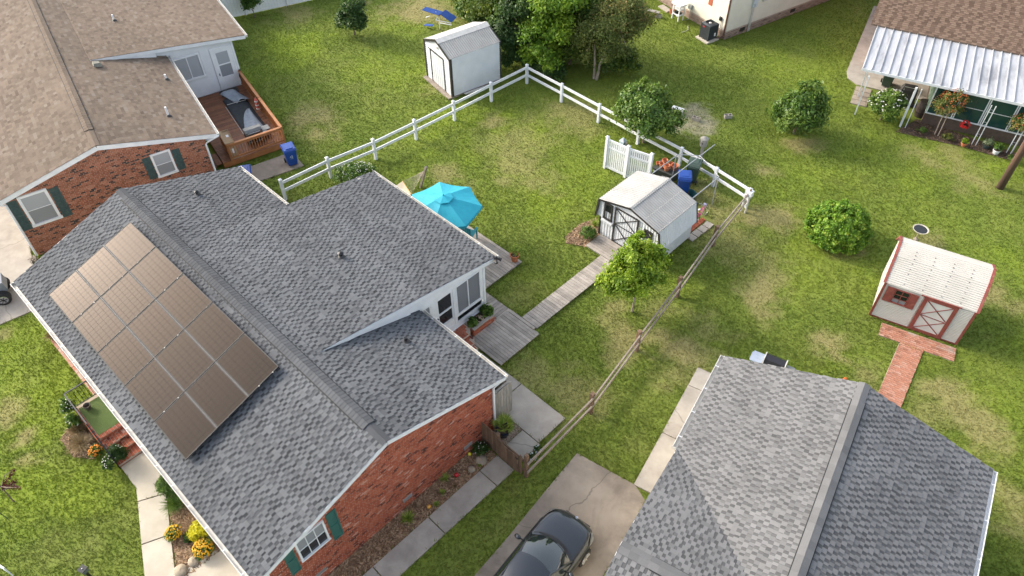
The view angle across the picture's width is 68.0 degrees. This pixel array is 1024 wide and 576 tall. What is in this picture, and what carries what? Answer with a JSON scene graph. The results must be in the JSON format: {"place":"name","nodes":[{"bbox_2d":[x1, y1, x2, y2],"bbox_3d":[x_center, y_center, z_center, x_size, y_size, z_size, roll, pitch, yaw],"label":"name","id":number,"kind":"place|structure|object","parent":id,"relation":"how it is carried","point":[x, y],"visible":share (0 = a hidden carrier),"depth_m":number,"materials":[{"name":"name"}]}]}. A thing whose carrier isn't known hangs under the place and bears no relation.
{"place":"outdoors","nodes":[
{"label":"outdoors","id":0,"kind":"place"},
{"bbox_2d":[0,204,32,324],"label":"driveway","id":1,"kind":"structure","parent":0,"point":[15,255],"depth_m":32.98,"materials":[{"name":"concrete"}]},
{"bbox_2d":[0,273,11,304],"bbox_3d":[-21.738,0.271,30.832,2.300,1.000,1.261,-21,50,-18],"label":"car","id":2,"kind":"object","parent":1,"relation":"on","point":[5,297],"visible":1,"depth_m":30.91,"materials":[{"name":"metal"}]},
{"bbox_2d":[158,493,185,517],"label":"fountain grass","id":3,"kind":"object","parent":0,"point":[175,503],"depth_m":24.73,"materials":[{"name":"green plant"}]},
{"bbox_2d":[0,0,1023,575],"bbox_3d":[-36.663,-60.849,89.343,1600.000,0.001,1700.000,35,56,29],"label":"lawn","id":4,"kind":"structure","parent":0,"point":[302,22],"depth_m":34.02,"materials":[{"name":"green plant"}]},
{"bbox_2d":[0,468,21,501],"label":"red sapling","id":5,"kind":"object","parent":4,"relation":"on","point":[4,486],"visible":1,"depth_m":24.39,"materials":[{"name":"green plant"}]},
{"bbox_2d":[58,397,81,428],"bbox_3d":[-15.531,4.319,26.627,0.586,1.056,1.058,-21,50,-19],"label":"shrub","id":6,"kind":"object","parent":4,"relation":"on","point":[70,418],"visible":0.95,"depth_m":26.55,"materials":[{"name":"green plant"}]},
{"bbox_2d":[59,424,99,458],"bbox_3d":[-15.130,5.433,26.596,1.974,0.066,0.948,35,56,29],"label":"flower bed","id":7,"kind":"object","parent":4,"relation":"on","point":[64,439],"visible":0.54,"depth_m":26.56,"materials":[{"name":"plant"}]},
{"bbox_2d":[100,443,130,470],"bbox_3d":[-13.515,5.687,25.676,0.640,0.694,1.010,17,49,16],"label":"rose bush","id":8,"kind":"object","parent":4,"relation":"on","point":[117,452],"visible":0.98,"depth_m":25.64,"materials":[{"name":"green plant"}]},
{"bbox_2d":[0,0,247,255],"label":"brick house","id":9,"kind":"structure","parent":4,"relation":"on","point":[100,104],"depth_m":34.87,"materials":[{"name":"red brick"}]},
{"bbox_2d":[16,188,62,227],"bbox_3d":[-19.824,-3.360,31.858,1.206,1.600,0.075,-25,51,-21],"label":"window","id":10,"kind":"structure","parent":9,"relation":"in","point":[39,204],"depth_m":31.85,"materials":[{"name":"white glass"}]},
{"bbox_2d":[149,149,178,177],"bbox_3d":[-15.431,-5.523,33.660,0.914,1.240,0.075,-25,51,-21],"label":"window","id":11,"kind":"structure","parent":9,"relation":"in","point":[163,164],"depth_m":33.68,"materials":[{"name":"grey glass"}]},
{"bbox_2d":[173,53,205,81],"bbox_3d":[-16.894,-11.514,39.748,1.382,1.340,0.075,-25,51,-21],"label":"window","id":12,"kind":"structure","parent":9,"relation":"in","point":[190,67],"depth_m":39.77,"materials":[{"name":"grey glass"}]},
{"bbox_2d":[209,44,240,89],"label":"door","id":13,"kind":"structure","parent":9,"relation":"in","point":[223,60],"depth_m":40.77,"materials":[{"name":"white paint"}]},
{"bbox_2d":[121,452,174,575],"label":"front walk","id":14,"kind":"structure","parent":4,"relation":"on","point":[141,471],"depth_m":24.61,"materials":[{"name":"concrete"}]},
{"bbox_2d":[169,494,219,575],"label":"front mulch bed","id":15,"kind":"object","parent":4,"relation":"on","point":[185,518],"visible":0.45,"depth_m":24.04,"materials":[{"name":"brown wood"}]},
{"bbox_2d":[153,474,177,499],"bbox_3d":[-11.354,6.461,25.075,1.090,0.638,0.972,35,56,29],"label":"conifer bush","id":16,"kind":"object","parent":15,"relation":"on","point":[163,487],"visible":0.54,"depth_m":24.87,"materials":[{"name":"green plant"}]},
{"bbox_2d":[164,522,181,541],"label":"marigold plant","id":17,"kind":"object","parent":15,"relation":"on","point":[171,533],"visible":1,"depth_m":23.99,"materials":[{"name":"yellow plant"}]},
{"bbox_2d":[186,520,208,542],"bbox_3d":[-9.911,7.640,24.007,0.808,0.582,0.820,35,56,29],"label":"golden bush","id":18,"kind":"object","parent":15,"relation":"on","point":[196,530],"visible":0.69,"depth_m":23.85,"materials":[{"name":"yellow plant"}]},
{"bbox_2d":[192,536,214,560],"bbox_3d":[-9.648,8.107,23.666,0.752,0.429,0.739,35,56,29],"label":"marigold plant","id":19,"kind":"object","parent":15,"relation":"on","point":[208,549],"visible":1,"depth_m":23.58,"materials":[{"name":"orange plant"}]},
{"bbox_2d":[186,549,240,575],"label":"front apron","id":20,"kind":"object","parent":4,"relation":"on","point":[218,564],"visible":0.38,"depth_m":23.48,"materials":[{"name":"concrete"}]},
{"bbox_2d":[197,70,285,167],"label":"wooden deck","id":21,"kind":"structure","parent":4,"relation":"on","point":[216,110],"depth_m":38.43,"materials":[{"name":"brown wood"}]},
{"bbox_2d":[220,89,268,141],"bbox_3d":[-13.977,-9.105,39.627,1.400,0.328,5.003,-25,51,-21],"label":"collapsed canopy","id":22,"kind":"object","parent":21,"relation":"on","point":[241,109],"visible":0.73,"depth_m":39.98,"materials":[{"name":"fabric"}]},
{"bbox_2d":[242,124,269,145],"bbox_3d":[-12.709,-7.721,37.931,1.240,0.860,0.544,-25,51,-21],"label":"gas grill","id":23,"kind":"object","parent":21,"relation":"on","point":[252,130],"visible":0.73,"depth_m":37.61,"materials":[{"name":"metal"}]},
{"bbox_2d":[10,166,507,575],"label":"brick house","id":24,"kind":"structure","parent":4,"relation":"on","point":[348,427],"depth_m":25.07,"materials":[{"name":"brick"}]},
{"bbox_2d":[51,339,96,395],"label":"brick wall","id":25,"kind":"structure","parent":24,"relation":"attached to","point":[71,364],"depth_m":28.86,"materials":[{"name":"brick"}]},
{"bbox_2d":[49,270,99,322],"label":"solar panel","id":26,"kind":"object","parent":24,"relation":"attached to","point":[74,295],"visible":1,"depth_m":26.78,"materials":[{"name":"glass"}]},
{"bbox_2d":[72,297,125,353],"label":"solar panel","id":27,"kind":"object","parent":24,"relation":"attached to","point":[99,324],"visible":1,"depth_m":25.85,"materials":[{"name":"brown glass"}]},
{"bbox_2d":[77,245,127,296],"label":"solar panel","id":28,"kind":"object","parent":24,"relation":"attached to","point":[102,270],"visible":1,"depth_m":27.08,"materials":[{"name":"brown glass"}]},
{"bbox_2d":[98,326,153,385],"bbox_3d":[-12.679,2.246,24.967,1.932,0.122,1.258,35,74,29],"label":"solar panel","id":29,"kind":"object","parent":24,"relation":"attached to","point":[126,355],"visible":1,"depth_m":24.92,"materials":[{"name":"brown glass"}]},
{"bbox_2d":[101,271,154,325],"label":"solar panel","id":30,"kind":"object","parent":24,"relation":"attached to","point":[128,298],"visible":1,"depth_m":26.15,"materials":[{"name":"brown glass"}]},
{"bbox_2d":[104,222,155,270],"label":"solar panel","id":31,"kind":"object","parent":24,"relation":"attached to","point":[129,246],"visible":1,"depth_m":27.37,"materials":[{"name":"brown glass"}]},
{"bbox_2d":[125,358,183,421],"bbox_3d":[-11.295,3.218,24.037,1.932,0.122,1.258,35,74,29],"label":"solar panel","id":32,"kind":"object","parent":24,"relation":"attached to","point":[153,387],"visible":1,"depth_m":23.99,"materials":[{"name":"glass"}]},
{"bbox_2d":[127,299,183,356],"bbox_3d":[-11.845,1.343,25.265,1.932,0.122,1.258,35,74,29],"label":"solar panel","id":33,"kind":"object","parent":24,"relation":"attached to","point":[155,327],"visible":1,"depth_m":25.21,"materials":[{"name":"glass"}]},
{"bbox_2d":[129,247,183,298],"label":"solar panel","id":34,"kind":"object","parent":24,"relation":"attached to","point":[156,272],"visible":1,"depth_m":26.44,"materials":[{"name":"glass"}]},
{"bbox_2d":[156,274,212,328],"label":"solar panel","id":35,"kind":"object","parent":24,"relation":"attached to","point":[184,300],"visible":1,"depth_m":25.51,"materials":[{"name":"brown glass"}]},
{"bbox_2d":[155,329,214,390],"bbox_3d":[-10.461,2.315,24.334,1.932,0.122,1.258,35,74,29],"label":"solar panel","id":36,"kind":"object","parent":24,"relation":"attached to","point":[185,359],"visible":1,"depth_m":24.28,"materials":[{"name":"brown glass"}]},
{"bbox_2d":[155,392,216,459],"bbox_3d":[-9.912,4.190,23.107,1.932,0.122,1.258,35,74,29],"label":"solar panel","id":37,"kind":"object","parent":24,"relation":"attached to","point":[184,423],"visible":1,"depth_m":23.05,"materials":[{"name":"black glass"}]},
{"bbox_2d":[185,303,243,360],"bbox_3d":[-9.634,1.421,24.628,1.930,0.122,1.233,35,74,29],"label":"solar panel","id":38,"kind":"object","parent":24,"relation":"attached to","point":[214,331],"visible":1,"depth_m":24.58,"materials":[{"name":"brown glass"}]},
{"bbox_2d":[185,363,248,427],"bbox_3d":[-9.077,3.287,23.404,1.932,0.122,1.258,35,74,29],"label":"solar panel","id":39,"kind":"object","parent":24,"relation":"attached to","point":[217,394],"visible":1,"depth_m":23.35,"materials":[{"name":"black glass"}]},
{"bbox_2d":[216,333,278,395],"bbox_3d":[-8.250,2.393,23.698,1.930,0.122,1.233,35,74,29],"label":"solar panel","id":40,"kind":"object","parent":24,"relation":"attached to","point":[246,363],"visible":1,"depth_m":23.65,"materials":[{"name":"glass"}]},
{"bbox_2d":[295,520,330,562],"bbox_3d":[-5.662,7.190,21.542,0.075,1.150,1.016,35,56,29],"label":"window","id":41,"kind":"structure","parent":24,"relation":"in","point":[316,538],"depth_m":21.58,"materials":[{"name":"white paint"}]},
{"bbox_2d":[434,289,454,327],"bbox_3d":[-2.517,0.986,28.445,0.120,2.090,0.900,35,56,29],"label":"door","id":42,"kind":"structure","parent":24,"relation":"in","point":[444,308],"depth_m":28.29,"materials":[{"name":"white paint"}]},
{"bbox_2d":[455,270,481,319],"bbox_3d":[-1.660,0.288,28.991,0.060,1.960,1.280,35,56,29],"label":"screen window","id":43,"kind":"structure","parent":24,"relation":"in","point":[468,292],"depth_m":28.95,"materials":[{"name":"grey glass"}]},
{"bbox_2d":[220,0,309,16],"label":"privacy fence","id":44,"kind":"object","parent":4,"relation":"on","point":[263,6],"visible":0.24,"depth_m":48.09,"materials":[{"name":"white plastic"}]},
{"bbox_2d":[251,155,303,180],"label":"deck side slab","id":45,"kind":"structure","parent":4,"relation":"on","point":[270,168],"depth_m":37.22,"materials":[{"name":"concrete"}]},
{"bbox_2d":[280,141,297,165],"bbox_3d":[-10.855,-6.532,37.077,0.630,1.059,0.783,-21,50,-18],"label":"wheelie bin","id":46,"kind":"object","parent":45,"relation":"on","point":[289,149],"visible":1,"depth_m":36.75,"materials":[{"name":"blue plastic"}]},
{"bbox_2d":[332,0,370,34],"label":"dark shrub","id":47,"kind":"object","parent":4,"relation":"on","point":[351,14],"visible":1,"depth_m":44.92,"materials":[{"name":"green plant"}]},
{"bbox_2d":[331,159,376,183],"bbox_3d":[-7.376,-5.294,35.646,2.070,1.498,2.077,35,56,29],"label":"flowering shrub","id":48,"kind":"object","parent":4,"relation":"on","point":[353,170],"visible":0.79,"depth_m":35.37,"materials":[{"name":"green plant"}]},
{"bbox_2d":[278,64,528,200],"bbox_3d":[-4.833,-8.155,38.477,15.316,1.265,0.374,-32,54,-26],"label":"rail fence","id":49,"kind":"object","parent":4,"relation":"on","point":[374,150],"visible":0.98,"depth_m":37.87,"materials":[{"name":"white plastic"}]},
{"bbox_2d":[396,166,426,194],"bbox_3d":[-5.498,-4.311,34.699,3.819,1.537,1.069,-27,52,-23],"label":"wooden chair","id":50,"kind":"object","parent":4,"relation":"on","point":[402,185],"visible":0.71,"depth_m":35.01,"materials":[{"name":"brown wood"}]},
{"bbox_2d":[328,442,496,575],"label":"flower bed","id":51,"kind":"object","parent":4,"relation":"on","point":[365,557],"visible":0.97,"depth_m":24.47,"materials":[{"name":"brown soil"}]},
{"bbox_2d":[363,456,513,575],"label":"side walk","id":52,"kind":"structure","parent":4,"relation":"on","point":[458,505],"depth_m":24.49,"materials":[{"name":"concrete"}]},
{"bbox_2d":[422,7,456,28],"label":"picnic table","id":53,"kind":"object","parent":4,"relation":"on","point":[448,16],"visible":1,"depth_m":45.97,"materials":[{"name":"blue paint"}]},
{"bbox_2d":[423,21,501,99],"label":"garden shed","id":54,"kind":"structure","parent":4,"relation":"on","point":[465,59],"depth_m":40.94,"materials":[{"name":"white"}]},
{"bbox_2d":[428,47,445,90],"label":"door","id":55,"kind":"structure","parent":54,"relation":"in","point":[437,64],"depth_m":41.34,"materials":[{"name":"white wood"}]},
{"bbox_2d":[454,0,501,21],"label":"tree","id":56,"kind":"object","parent":4,"relation":"on","point":[478,8],"visible":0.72,"depth_m":44.04,"materials":[{"name":"green plant"}]},
{"bbox_2d":[465,313,494,336],"bbox_3d":[-1.267,1.373,29.977,0.545,0.510,1.150,35,56,29],"label":"brick planter","id":57,"kind":"object","parent":4,"relation":"on","point":[483,324],"visible":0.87,"depth_m":29.75,"materials":[{"name":"brick"}]},
{"bbox_2d":[467,226,521,288],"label":"patio deck","id":58,"kind":"structure","parent":4,"relation":"on","point":[494,272],"depth_m":32.39,"materials":[{"name":"grey wood"}]},
{"bbox_2d":[412,182,482,228],"bbox_3d":[-2.815,-3.097,32.668,3.164,2.490,3.132,35,56,29],"label":"patio umbrella","id":59,"kind":"object","parent":58,"relation":"on","point":[459,207],"visible":0.72,"depth_m":31.90,"materials":[{"name":"teal fabric"}]},
{"bbox_2d":[481,421,528,477],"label":"side gate","id":60,"kind":"structure","parent":4,"relation":"on","point":[507,454],"depth_m":25.51,"materials":[{"name":"brown wood"}]},
{"bbox_2d":[474,292,538,365],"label":"wooden platform","id":61,"kind":"structure","parent":4,"relation":"on","point":[505,335],"depth_m":29.71,"materials":[{"name":"grey wood"}]},
{"bbox_2d":[494,422,521,443],"bbox_3d":[-0.372,5.096,26.764,0.983,0.065,1.228,35,56,29],"label":"pebble bed","id":62,"kind":"object","parent":4,"relation":"on","point":[514,433],"visible":0.3,"depth_m":26.71,"materials":[{"name":"grey gravel"}]},
{"bbox_2d":[491,412,515,437],"bbox_3d":[-0.281,4.836,26.383,0.920,0.896,0.891,35,56,29],"label":"plant pot","id":63,"kind":"object","parent":62,"relation":"on","point":[503,428],"visible":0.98,"depth_m":26.32,"materials":[{"name":"blue ceramic"}]},
{"bbox_2d":[486,0,541,68],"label":"evergreen tree","id":64,"kind":"object","parent":4,"relation":"on","point":[504,27],"visible":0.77,"depth_m":41.83,"materials":[{"name":"green plant"}]},
{"bbox_2d":[481,353,564,463],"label":"slab","id":65,"kind":"structure","parent":4,"relation":"on","point":[534,416],"depth_m":27.15,"materials":[{"name":"concrete"}]},
{"bbox_2d":[495,379,511,420],"bbox_3d":[-0.669,3.810,26.746,0.918,1.760,0.970,35,56,29],"label":"screen fence","id":66,"kind":"object","parent":65,"relation":"on","point":[503,398],"visible":0.58,"depth_m":26.45,"materials":[{"name":"grey wood"}]},
{"bbox_2d":[521,57,566,81],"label":"understory shrub","id":67,"kind":"object","parent":4,"relation":"on","point":[560,74],"visible":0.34,"depth_m":41.93,"materials":[{"name":"green plant"}]},
{"bbox_2d":[514,0,590,73],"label":"bright tree","id":68,"kind":"object","parent":4,"relation":"on","point":[554,21],"visible":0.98,"depth_m":40.98,"materials":[{"name":"green plant"}]},
{"bbox_2d":[540,30,592,64],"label":"thicket shrub","id":69,"kind":"object","parent":4,"relation":"on","point":[570,51],"visible":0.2,"depth_m":42.20,"materials":[{"name":"green plant"}]},
{"bbox_2d":[522,234,623,328],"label":"boardwalk","id":70,"kind":"structure","parent":4,"relation":"on","point":[558,299],"depth_m":31.51,"materials":[{"name":"grey wood"}]},
{"bbox_2d":[565,217,599,246],"bbox_3d":[3.301,-2.450,33.840,1.217,0.066,2.209,35,56,29],"label":"mulch bed","id":71,"kind":"object","parent":4,"relation":"on","point":[575,237],"visible":0.75,"depth_m":33.68,"materials":[{"name":"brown wood"}]},
{"bbox_2d":[564,0,636,37],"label":"tree","id":72,"kind":"object","parent":4,"relation":"on","point":[585,9],"visible":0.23,"depth_m":41.11,"materials":[{"name":"green plant"}]},
{"bbox_2d":[578,42,642,75],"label":"thicket shrub","id":73,"kind":"object","parent":4,"relation":"on","point":[631,64],"visible":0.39,"depth_m":41.90,"materials":[{"name":"green plant"}]},
{"bbox_2d":[567,0,663,80],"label":"twin trunk tree","id":74,"kind":"object","parent":4,"relation":"on","point":[601,29],"visible":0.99,"depth_m":39.94,"materials":[{"name":"green plant"}]},
{"bbox_2d":[603,135,653,177],"bbox_3d":[5.456,-6.015,35.919,2.532,1.900,0.270,27,53,24],"label":"picket screen","id":75,"kind":"object","parent":4,"relation":"on","point":[626,150],"visible":0.81,"depth_m":35.84,"materials":[{"name":"white plastic"}]},
{"bbox_2d":[593,228,672,312],"bbox_3d":[4.734,-0.632,29.264,2.626,4.214,2.902,35,56,29],"label":"young tree","id":76,"kind":"object","parent":4,"relation":"on","point":[640,261],"visible":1,"depth_m":28.43,"materials":[{"name":"green plant"}]},
{"bbox_2d":[527,194,747,473],"bbox_3d":[5.661,1.071,29.738,0.425,1.170,17.087,28,53,24],"label":"split rail fence","id":77,"kind":"object","parent":4,"relation":"on","point":[591,403],"visible":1,"depth_m":28.60,"materials":[{"name":"brown wood"}]},
{"bbox_2d":[527,67,752,207],"bbox_3d":[5.936,-8.000,38.276,0.347,1.185,14.596,-34,55,-28],"label":"rail fence","id":78,"kind":"object","parent":4,"relation":"on","point":[599,114],"visible":0.86,"depth_m":38.07,"materials":[{"name":"white plastic"}]},
{"bbox_2d":[594,170,697,254],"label":"barn shed","id":79,"kind":"structure","parent":4,"relation":"on","point":[660,209],"depth_m":32.08,"materials":[{"name":"white"}]},
{"bbox_2d":[611,207,638,248],"bbox_3d":[4.819,-2.438,32.375,1.250,1.960,0.045,35,56,29],"label":"door","id":80,"kind":"structure","parent":79,"relation":"in","point":[625,224],"depth_m":32.27,"materials":[{"name":"white wood"}]},
{"bbox_2d":[608,75,687,142],"bbox_3d":[6.739,-8.536,37.411,4.062,3.193,3.632,35,56,29],"label":"leafy tree","id":81,"kind":"object","parent":4,"relation":"on","point":[647,111],"visible":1,"depth_m":36.56,"materials":[{"name":"green plant"}]},
{"bbox_2d":[634,368,710,492],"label":"neighbour walk","id":82,"kind":"structure","parent":4,"relation":"on","point":[659,458],"depth_m":26.58,"materials":[{"name":"concrete"}]},
{"bbox_2d":[678,169,691,194],"bbox_3d":[8.003,-4.895,35.342,0.630,1.059,0.783,6,47,7],"label":"wheelie bin","id":83,"kind":"object","parent":4,"relation":"on","point":[684,179],"visible":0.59,"depth_m":35.01,"materials":[{"name":"blue plastic"}]},
{"bbox_2d":[686,157,702,184],"bbox_3d":[8.572,-5.531,35.888,0.630,1.129,0.783,18,49,17],"label":"wheelie bin","id":84,"kind":"object","parent":4,"relation":"on","point":[694,167],"visible":0.66,"depth_m":35.52,"materials":[{"name":"green plastic"}]},
{"bbox_2d":[695,19,718,44],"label":"air conditioner","id":85,"kind":"object","parent":4,"relation":"on","point":[708,32],"visible":1,"depth_m":45.06,"materials":[{"name":"metal"}]},
{"bbox_2d":[659,0,828,39],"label":"cream house","id":86,"kind":"structure","parent":4,"relation":"on","point":[733,17],"depth_m":45.78,"materials":[{"name":"white paint"}]},
{"bbox_2d":[749,351,794,369],"bbox_3d":[9.480,2.966,27.872,1.580,1.230,0.580,23,51,20],"label":"gas barbecue","id":87,"kind":"object","parent":4,"relation":"on","point":[766,358],"visible":0.32,"depth_m":27.52,"materials":[{"name":"metal"}]},
{"bbox_2d":[766,77,835,134],"bbox_3d":[14.470,-8.848,37.809,3.332,2.936,3.320,12,48,11],"label":"upright shrub","id":88,"kind":"object","parent":4,"relation":"on","point":[805,107],"visible":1,"depth_m":37.14,"materials":[{"name":"green plant"}]},
{"bbox_2d":[605,355,997,575],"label":"grey roof house","id":89,"kind":"structure","parent":4,"relation":"on","point":[770,470],"depth_m":21.18,"materials":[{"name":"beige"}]},
{"bbox_2d":[802,198,873,255],"bbox_3d":[14.200,-2.840,32.872,3.030,1.849,2.857,35,56,29],"label":"round shrub","id":90,"kind":"object","parent":4,"relation":"on","point":[836,222],"visible":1,"depth_m":32.41,"materials":[{"name":"green plant"}]},
{"bbox_2d":[850,86,871,106],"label":"paver strip","id":91,"kind":"object","parent":4,"relation":"on","point":[864,98],"visible":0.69,"depth_m":41.13,"materials":[{"name":"concrete"}]},
{"bbox_2d":[865,87,908,122],"bbox_3d":[19.263,-9.432,39.020,2.036,1.871,2.073,35,56,29],"label":"camellia","id":92,"kind":"object","parent":4,"relation":"on","point":[894,102],"visible":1,"depth_m":38.62,"materials":[{"name":"green plant"}]},
{"bbox_2d":[847,6,928,99],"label":"patio slab","id":93,"kind":"structure","parent":4,"relation":"on","point":[855,74],"depth_m":42.73,"materials":[{"name":"concrete"}]},
{"bbox_2d":[899,83,917,106],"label":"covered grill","id":94,"kind":"object","parent":4,"relation":"on","point":[908,89],"visible":0.61,"depth_m":40.02,"materials":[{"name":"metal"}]},
{"bbox_2d":[878,323,955,407],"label":"brick path","id":95,"kind":"structure","parent":4,"relation":"on","point":[898,377],"depth_m":28.93,"materials":[{"name":"brick"}]},
{"bbox_2d":[869,236,996,344],"bbox_3d":[16.365,-0.230,29.597,3.401,3.002,2.795,22,51,20],"label":"garden shed","id":96,"kind":"object","parent":4,"relation":"on","point":[934,292],"depth_m":28.69,"materials":[{"name":"white wood"}]},
{"bbox_2d":[889,289,910,306],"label":"window","id":97,"kind":"structure","parent":96,"relation":"in","point":[899,297],"depth_m":29.15,"materials":[{"name":"glass"}]},
{"bbox_2d":[908,295,961,338],"bbox_3d":[16.075,1.132,29.012,1.420,1.870,0.070,22,51,20],"label":"door","id":98,"kind":"structure","parent":96,"relation":"in","point":[933,316],"depth_m":28.97,"materials":[{"name":"red paint"}]},
{"bbox_2d":[854,0,1023,153],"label":"brown roof house","id":99,"kind":"structure","parent":4,"relation":"on","point":[975,48],"depth_m":39.16,"materials":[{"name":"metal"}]},
{"bbox_2d":[925,88,959,118],"bbox_3d":[21.784,-9.360,38.220,1.250,1.600,0.060,20,50,18],"label":"window","id":100,"kind":"structure","parent":99,"relation":"in","point":[930,110],"depth_m":38.53,"materials":[{"name":"green glass"}]},
{"bbox_2d":[952,95,990,124],"bbox_3d":[22.910,-8.956,37.827,1.250,1.600,0.060,20,50,18],"label":"window","id":101,"kind":"structure","parent":99,"relation":"in","point":[982,104],"depth_m":37.87,"materials":[{"name":"white paint"}]},
{"bbox_2d":[921,86,1023,146],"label":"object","id":102,"kind":"structure","parent":99,"relation":"in","point":[954,125],"depth_m":38.54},
{"bbox_2d":[979,100,1018,131],"bbox_3d":[24.037,-8.551,37.434,1.250,1.600,0.060,20,50,18],"label":"window","id":103,"kind":"structure","parent":99,"relation":"in","point":[999,118],"depth_m":37.46,"materials":[{"name":"green glass"}]},
{"bbox_2d":[896,119,1015,160],"bbox_3d":[22.641,-7.612,38.510,5.792,0.068,1.743,20,50,19],"label":"patio flower bed","id":104,"kind":"object","parent":4,"relation":"on","point":[910,129],"visible":0.84,"depth_m":38.59,"materials":[{"name":"soil"}]},
{"bbox_2d":[929,88,969,135],"bbox_3d":[21.727,-8.878,37.960,1.742,2.627,1.823,35,56,29],"label":"berry tree","id":105,"kind":"object","parent":104,"relation":"on","point":[950,97],"visible":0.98,"depth_m":37.46,"materials":[{"name":"green plant"}]},
{"bbox_2d":[996,141,1023,189],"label":"utility pole","id":106,"kind":"object","parent":4,"relation":"on","point":[1010,170],"visible":1,"depth_m":34.88,"materials":[{"name":"wood"}]},
{"bbox_2d":[475,453,644,575],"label":"driveway","id":107,"kind":"structure","parent":0,"point":[605,505],"depth_m":24.75,"materials":[{"name":"concrete"}]},
{"bbox_2d":[494,508,593,575],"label":"parked car","id":108,"kind":"object","parent":107,"relation":"on","point":[556,542],"visible":1,"depth_m":22.79,"materials":[{"name":"grey paint"}]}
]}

